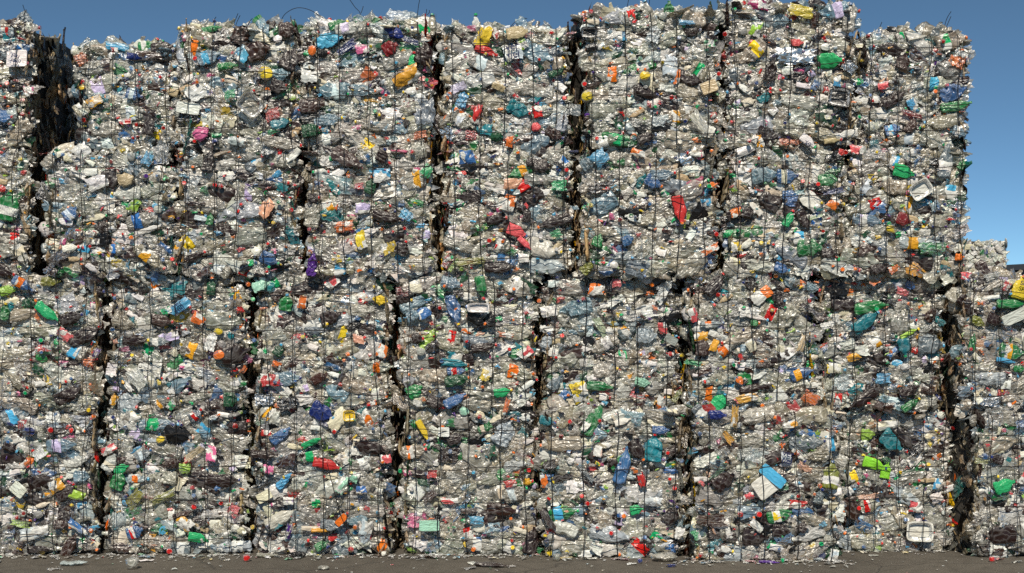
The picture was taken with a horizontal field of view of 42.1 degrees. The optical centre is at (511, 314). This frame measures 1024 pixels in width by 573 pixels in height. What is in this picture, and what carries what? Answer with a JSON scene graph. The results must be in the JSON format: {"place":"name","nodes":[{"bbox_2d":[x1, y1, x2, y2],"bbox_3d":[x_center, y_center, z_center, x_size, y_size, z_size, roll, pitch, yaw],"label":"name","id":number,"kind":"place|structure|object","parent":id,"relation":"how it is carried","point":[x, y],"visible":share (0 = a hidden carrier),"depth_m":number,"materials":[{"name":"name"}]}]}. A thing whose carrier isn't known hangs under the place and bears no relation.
{"place":"outdoors","nodes":[
{"label":"outdoors","id":0,"kind":"place"},
{"bbox_2d":[125,557,138,569],"bbox_3d":[-2.807,1.837,9.835,0.100,0.080,0.080,0,6,-10],"label":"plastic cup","id":1,"kind":"object","parent":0,"point":[134,565],"visible":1,"depth_m":9.81,"materials":[{"name":"white plastic"}]},
{"bbox_2d":[0,546,1023,572],"bbox_3d":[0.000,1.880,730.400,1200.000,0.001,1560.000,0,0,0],"label":"ground","id":2,"kind":"structure","parent":0,"point":[913,562],"depth_m":10.02,"materials":[{"name":"grey asphalt"}]},
{"bbox_2d":[0,406,110,555],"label":"plastic bale","id":3,"kind":"object","parent":2,"relation":"on","point":[54,477],"visible":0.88,"depth_m":10.42,"materials":[{"name":"multicoloured plastic"}]},
{"bbox_2d":[0,266,117,424],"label":"plastic bale","id":4,"kind":"object","parent":3,"relation":"on","point":[56,345],"visible":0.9,"depth_m":10.42,"materials":[{"name":"plastic"}]},
{"bbox_2d":[0,140,50,276],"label":"plastic bale","id":5,"kind":"object","parent":4,"relation":"on","point":[22,211],"visible":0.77,"depth_m":10.43,"materials":[{"name":"plastic"}]},
{"bbox_2d":[0,6,80,159],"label":"plastic bale","id":6,"kind":"object","parent":5,"relation":"on","point":[37,103],"visible":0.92,"depth_m":10.53,"materials":[{"name":"plastic"}]},
{"bbox_2d":[60,560,87,565],"bbox_3d":[-3.280,1.862,9.976,0.200,0.034,0.075,0,5,-4],"label":"crushed bottle","id":7,"kind":"object","parent":2,"relation":"on","point":[71,563],"visible":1,"depth_m":9.96,"materials":[{"name":"plastic"}]},
{"bbox_2d":[101,402,258,554],"bbox_3d":[-2.634,1.298,10.976,1.322,1.276,1.247,0,0,0],"label":"plastic bale","id":8,"kind":"object","parent":2,"relation":"on","point":[179,481],"visible":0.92,"depth_m":10.44,"materials":[{"name":"plastic"}]},
{"bbox_2d":[102,274,261,444],"bbox_3d":[-2.613,0.287,10.964,1.282,1.464,1.241,0,0,0],"label":"plastic bale","id":9,"kind":"object","parent":8,"relation":"on","point":[178,339],"visible":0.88,"depth_m":10.45,"materials":[{"name":"multicoloured plastic"}]},
{"bbox_2d":[35,127,183,288],"bbox_3d":[-3.122,-0.836,10.858,1.229,1.268,1.224,0,0,0],"label":"plastic bale","id":10,"kind":"object","parent":9,"relation":"on","point":[110,213],"visible":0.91,"depth_m":10.36,"materials":[{"name":"multicoloured plastic"}]},
{"bbox_2d":[67,35,184,151],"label":"plastic bale","id":11,"kind":"object","parent":10,"relation":"on","point":[121,89],"visible":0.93,"depth_m":10.41,"materials":[{"name":"plastic"}]},
{"bbox_2d":[169,141,309,289],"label":"plastic bale","id":12,"kind":"object","parent":9,"relation":"on","point":[241,212],"visible":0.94,"depth_m":10.40,"materials":[{"name":"plastic"}]},
{"bbox_2d":[171,7,320,155],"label":"plastic bale","id":13,"kind":"object","parent":12,"relation":"on","point":[241,86],"visible":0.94,"depth_m":10.36,"materials":[{"name":"plastic"}]},
{"bbox_2d":[243,554,250,561],"bbox_3d":[-2.020,1.854,10.141,0.060,0.049,0.050,0,5,0],"label":"plastic closure","id":14,"kind":"object","parent":2,"relation":"on","point":[246,557],"visible":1,"depth_m":10.12,"materials":[{"name":"red plastic"}]},
{"bbox_2d":[257,552,277,556],"bbox_3d":[-1.896,1.863,10.312,0.170,0.033,0.085,0,3,5],"label":"crushed bottle","id":15,"kind":"object","parent":2,"relation":"on","point":[259,554],"visible":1,"depth_m":10.33,"materials":[{"name":"plastic"}]},
{"bbox_2d":[291,551,305,556],"bbox_3d":[-1.650,1.856,10.311,0.103,0.046,0.098,0,0,-36],"label":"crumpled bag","id":16,"kind":"object","parent":2,"relation":"on","point":[299,554],"visible":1,"depth_m":10.29,"materials":[{"name":"plastic"}]},
{"bbox_2d":[318,565,329,569],"bbox_3d":[-1.386,1.863,9.816,0.080,0.033,0.070,0,0,39],"label":"crumpled bag","id":17,"kind":"object","parent":2,"relation":"on","point":[322,567],"visible":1,"depth_m":9.81,"materials":[{"name":"plastic"}]},
{"bbox_2d":[249,397,402,556],"bbox_3d":[-1.494,1.275,10.927,1.331,1.296,1.267,0,0,1],"label":"plastic bale","id":18,"kind":"object","parent":2,"relation":"on","point":[327,479],"visible":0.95,"depth_m":10.42,"materials":[{"name":"plastic"}]},
{"bbox_2d":[250,264,400,422],"bbox_3d":[-1.473,0.224,10.964,1.267,1.298,1.284,0,0,0],"label":"plastic bale","id":19,"kind":"object","parent":18,"relation":"on","point":[330,341],"visible":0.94,"depth_m":10.44,"materials":[{"name":"multicoloured plastic"}]},
{"bbox_2d":[300,135,443,284],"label":"plastic bale","id":20,"kind":"object","parent":19,"relation":"on","point":[377,214],"visible":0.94,"depth_m":10.37,"materials":[{"name":"plastic"}]},
{"bbox_2d":[298,0,442,162],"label":"plastic bale","id":21,"kind":"object","parent":20,"relation":"on","point":[374,79],"visible":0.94,"depth_m":10.39,"materials":[{"name":"plastic"}]},
{"bbox_2d":[417,555,440,557],"bbox_3d":[-0.640,1.867,10.269,0.190,0.022,0.070,0,-4,3],"label":"plastic film","id":22,"kind":"object","parent":2,"relation":"on","point":[434,556],"visible":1,"depth_m":10.26,"materials":[{"name":"white plastic"}]},
{"bbox_2d":[390,400,543,554],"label":"plastic bale","id":23,"kind":"object","parent":2,"relation":"on","point":[468,482],"visible":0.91,"depth_m":10.44,"materials":[{"name":"multicoloured plastic"}]},
{"bbox_2d":[390,267,544,428],"bbox_3d":[-0.353,0.261,10.916,1.265,1.298,1.240,0,0,0],"label":"plastic bale","id":24,"kind":"object","parent":23,"relation":"on","point":[466,340],"visible":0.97,"depth_m":10.42,"materials":[{"name":"multicoloured plastic"}]},
{"bbox_2d":[434,141,578,284],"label":"plastic bale","id":25,"kind":"object","parent":24,"relation":"on","point":[505,213],"visible":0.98,"depth_m":10.41,"materials":[{"name":"plastic"}]},
{"bbox_2d":[432,13,580,160],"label":"plastic bale","id":26,"kind":"object","parent":25,"relation":"on","point":[510,87],"visible":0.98,"depth_m":10.42,"materials":[{"name":"multicoloured plastic"}]},
{"bbox_2d":[475,561,508,566],"bbox_3d":[-0.145,1.861,9.915,0.260,0.036,0.070,0,0,12],"label":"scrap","id":27,"kind":"object","parent":2,"relation":"on","point":[489,564],"visible":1,"depth_m":9.90,"materials":[{"name":"plastic"}]},
{"bbox_2d":[0,548,1018,572],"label":"plastic flakes","id":28,"kind":"object","parent":2,"relation":"on","point":[8,555],"visible":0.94,"depth_m":10.29,"materials":[{"name":"plastic"}]},
{"bbox_2d":[545,549,551,556],"bbox_3d":[0.287,1.853,10.356,0.070,0.053,0.050,-2,-1,30],"label":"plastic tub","id":29,"kind":"object","parent":2,"relation":"on","point":[547,553],"visible":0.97,"depth_m":10.33,"materials":[{"name":"yellow plastic"}]},
{"bbox_2d":[553,553,559,560],"bbox_3d":[0.340,1.852,10.162,0.060,0.054,0.060,0,-5,0],"label":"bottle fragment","id":30,"kind":"object","parent":2,"relation":"on","point":[554,559],"visible":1,"depth_m":10.14,"materials":[{"name":"plastic"}]},
{"bbox_2d":[533,393,689,557],"bbox_3d":[0.788,1.273,10.812,1.318,1.316,1.211,0,0,1],"label":"plastic bale","id":31,"kind":"object","parent":2,"relation":"on","point":[611,482],"visible":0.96,"depth_m":10.30,"materials":[{"name":"plastic"}]},
{"bbox_2d":[535,269,684,409],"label":"plastic bale","id":32,"kind":"object","parent":31,"relation":"on","point":[610,342],"visible":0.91,"depth_m":10.47,"materials":[{"name":"plastic"}]},
{"bbox_2d":[571,142,723,288],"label":"plastic bale","id":33,"kind":"object","parent":32,"relation":"on","point":[645,216],"visible":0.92,"depth_m":10.37,"materials":[{"name":"multicoloured plastic"}]},
{"bbox_2d":[570,0,729,163],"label":"plastic bale","id":34,"kind":"object","parent":33,"relation":"on","point":[645,76],"visible":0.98,"depth_m":10.35,"materials":[{"name":"plastic"}]},
{"bbox_2d":[652,552,677,560],"bbox_3d":[1.162,1.843,10.141,0.200,0.073,0.130,0,3,-5],"label":"crumpled bag","id":35,"kind":"object","parent":2,"relation":"on","point":[660,555],"visible":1,"depth_m":10.13,"materials":[{"name":"plastic"}]},
{"bbox_2d":[675,397,847,560],"bbox_3d":[1.931,1.266,10.676,1.324,1.303,1.206,0,0,-1],"label":"plastic bale","id":36,"kind":"object","parent":2,"relation":"on","point":[762,483],"visible":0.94,"depth_m":10.16,"materials":[{"name":"multicoloured plastic"}]},
{"bbox_2d":[675,265,825,410],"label":"plastic bale","id":37,"kind":"object","parent":36,"relation":"on","point":[754,345],"visible":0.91,"depth_m":10.42,"materials":[{"name":"plastic"}]},
{"bbox_2d":[706,139,852,289],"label":"plastic bale","id":38,"kind":"object","parent":37,"relation":"on","point":[781,209],"visible":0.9,"depth_m":10.40,"materials":[{"name":"plastic"}]},
{"bbox_2d":[714,0,863,181],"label":"plastic bale","id":39,"kind":"object","parent":38,"relation":"on","point":[786,70],"visible":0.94,"depth_m":10.38,"materials":[{"name":"multicoloured plastic"}]},
{"bbox_2d":[758,560,779,563],"bbox_3d":[1.942,1.867,10.057,0.160,0.023,0.035,0,0,8],"label":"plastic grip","id":40,"kind":"object","parent":2,"relation":"on","point":[766,561],"visible":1,"depth_m":10.05,"materials":[{"name":"purple plastic"}]},
{"bbox_2d":[834,400,956,551],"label":"plastic bale","id":41,"kind":"object","parent":2,"relation":"on","point":[895,483],"visible":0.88,"depth_m":10.57,"materials":[{"name":"plastic"}]},
{"bbox_2d":[810,274,950,424],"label":"plastic bale","id":42,"kind":"object","parent":41,"relation":"on","point":[881,344],"visible":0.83,"depth_m":10.49,"materials":[{"name":"multicoloured plastic"}]},
{"bbox_2d":[838,135,972,293],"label":"plastic bale","id":43,"kind":"object","parent":42,"relation":"on","point":[905,210],"visible":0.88,"depth_m":10.39,"materials":[{"name":"multicoloured plastic"}]},
{"bbox_2d":[847,12,975,157],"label":"plastic bale","id":44,"kind":"object","parent":43,"relation":"on","point":[909,84],"visible":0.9,"depth_m":10.41,"materials":[{"name":"plastic"}]},
{"bbox_2d":[940,402,1023,557],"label":"plastic bale","id":45,"kind":"object","parent":2,"relation":"on","point":[986,479],"visible":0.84,"depth_m":10.31,"materials":[{"name":"multicoloured plastic"}]},
{"bbox_2d":[937,260,1023,418],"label":"plastic bale","id":46,"kind":"object","parent":45,"relation":"on","point":[983,335],"visible":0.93,"depth_m":10.35,"materials":[{"name":"multicoloured plastic"}]},
{"bbox_2d":[989,556,995,561],"bbox_3d":[3.651,1.859,10.120,0.050,0.040,0.040,0,-2,0],"label":"plastic closure","id":47,"kind":"object","parent":2,"relation":"on","point":[992,559],"visible":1,"depth_m":10.10,"materials":[{"name":"red plastic"}]},
{"bbox_2d":[0,0,1023,264],"label":"sky","id":48,"kind":"structure","parent":0,"point":[995,28],"materials":[{"name":"blue"}]},
{"bbox_2d":[962,238,1009,274],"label":"plastic bale","id":49,"kind":"object","parent":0,"point":[991,252],"visible":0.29,"depth_m":20.81},
{"bbox_2d":[1005,264,1023,274],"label":"storage hall","id":50,"kind":"structure","parent":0,"point":[1018,268],"depth_m":56.40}
]}

